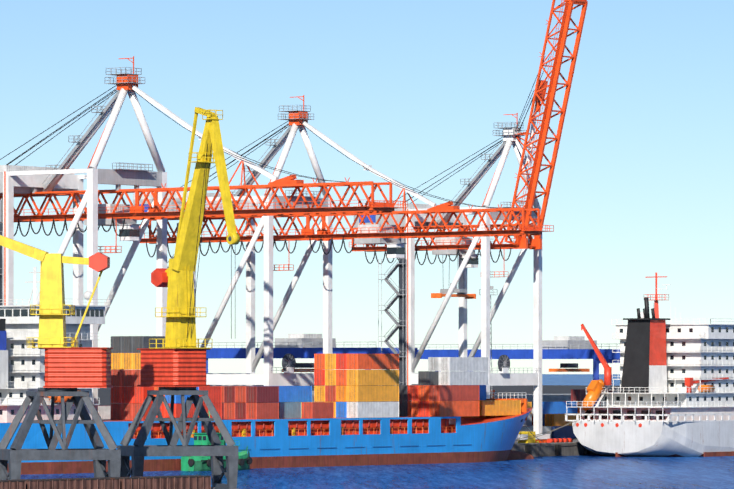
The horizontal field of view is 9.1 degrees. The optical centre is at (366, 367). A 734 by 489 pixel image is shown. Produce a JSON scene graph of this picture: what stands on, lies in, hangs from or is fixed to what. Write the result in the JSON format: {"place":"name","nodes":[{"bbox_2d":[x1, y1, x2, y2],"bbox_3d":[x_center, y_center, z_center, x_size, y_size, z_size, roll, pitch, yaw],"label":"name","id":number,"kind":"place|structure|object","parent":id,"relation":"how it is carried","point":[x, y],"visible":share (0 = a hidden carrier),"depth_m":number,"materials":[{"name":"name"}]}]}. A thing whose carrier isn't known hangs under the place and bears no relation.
{"place":"outdoors","nodes":[
{"label":"outdoors","id":0,"kind":"place"},
{"bbox_2d":[0,235,120,479],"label":"portal crane","id":1,"kind":"object","parent":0,"point":[69,371],"visible":1,"depth_m":532.87,"materials":[{"name":"yellow metal"}]},
{"bbox_2d":[0,475,210,488],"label":"wagons","id":2,"kind":"object","parent":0,"point":[176,482],"visible":1,"depth_m":522.96,"materials":[{"name":"brown metal"}]},
{"bbox_2d":[117,107,239,488],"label":"portal crane","id":3,"kind":"object","parent":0,"point":[176,365],"visible":0.98,"depth_m":557.14,"materials":[{"name":"yellow metal"}]},
{"bbox_2d":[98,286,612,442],"bbox_3d":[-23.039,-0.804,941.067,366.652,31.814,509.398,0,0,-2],"label":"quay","id":4,"kind":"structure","parent":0,"point":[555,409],"depth_m":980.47,"materials":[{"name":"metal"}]},
{"bbox_2d":[98,385,619,456],"bbox_3d":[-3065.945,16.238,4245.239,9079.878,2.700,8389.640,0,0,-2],"label":"quay","id":5,"kind":"structure","parent":0,"point":[575,447],"depth_m":1821.12,"materials":[{"name":"concrete"}]},
{"bbox_2d":[0,56,407,418],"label":"crane","id":6,"kind":"object","parent":5,"relation":"on","point":[31,182],"visible":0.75,"depth_m":812.58,"materials":[{"name":"metal"}]},
{"bbox_2d":[199,334,416,385],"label":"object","id":7,"kind":"object","parent":5,"relation":"on","point":[302,345],"visible":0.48,"depth_m":925.82,"materials":[{"name":"metal"}]},
{"bbox_2d":[133,95,553,401],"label":"crane","id":8,"kind":"object","parent":5,"relation":"on","point":[388,234],"visible":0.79,"depth_m":848.96,"materials":[{"name":"metal"}]},
{"bbox_2d":[350,0,587,442],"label":"crane","id":9,"kind":"object","parent":5,"relation":"on","point":[464,248],"visible":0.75,"depth_m":906.55,"materials":[{"name":"metal"}]},
{"bbox_2d":[415,336,619,405],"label":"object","id":10,"kind":"object","parent":5,"relation":"on","point":[569,347],"visible":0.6,"depth_m":998.67,"materials":[{"name":"metal"}]},
{"bbox_2d":[515,421,575,441],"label":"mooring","id":11,"kind":"object","parent":5,"relation":"on","point":[541,433],"visible":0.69,"depth_m":902.69,"materials":[{"name":"metal"}]},
{"bbox_2d":[0,0,733,373],"label":"sky","id":12,"kind":"structure","parent":0,"point":[642,185],"materials":[{"name":"blue"}]},
{"bbox_2d":[20,374,733,488],"bbox_3d":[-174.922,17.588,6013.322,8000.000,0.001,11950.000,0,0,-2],"label":"water","id":13,"kind":"structure","parent":0,"point":[584,472],"depth_m":754.28,"materials":[{"name":"blue liquid"}]},
{"bbox_2d":[181,410,252,470],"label":"tug","id":14,"kind":"object","parent":13,"relation":"on","point":[198,463],"visible":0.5,"depth_m":781.43,"materials":[{"name":"green metal"}]},
{"bbox_2d":[0,267,534,474],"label":"container ship","id":15,"kind":"object","parent":13,"relation":"on","point":[444,410],"visible":0.81,"depth_m":815.30,"materials":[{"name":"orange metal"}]},
{"bbox_2d":[565,272,733,456],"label":"white ship","id":16,"kind":"object","parent":13,"relation":"on","point":[674,397],"visible":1,"depth_m":907.66,"materials":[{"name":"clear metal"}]}
]}

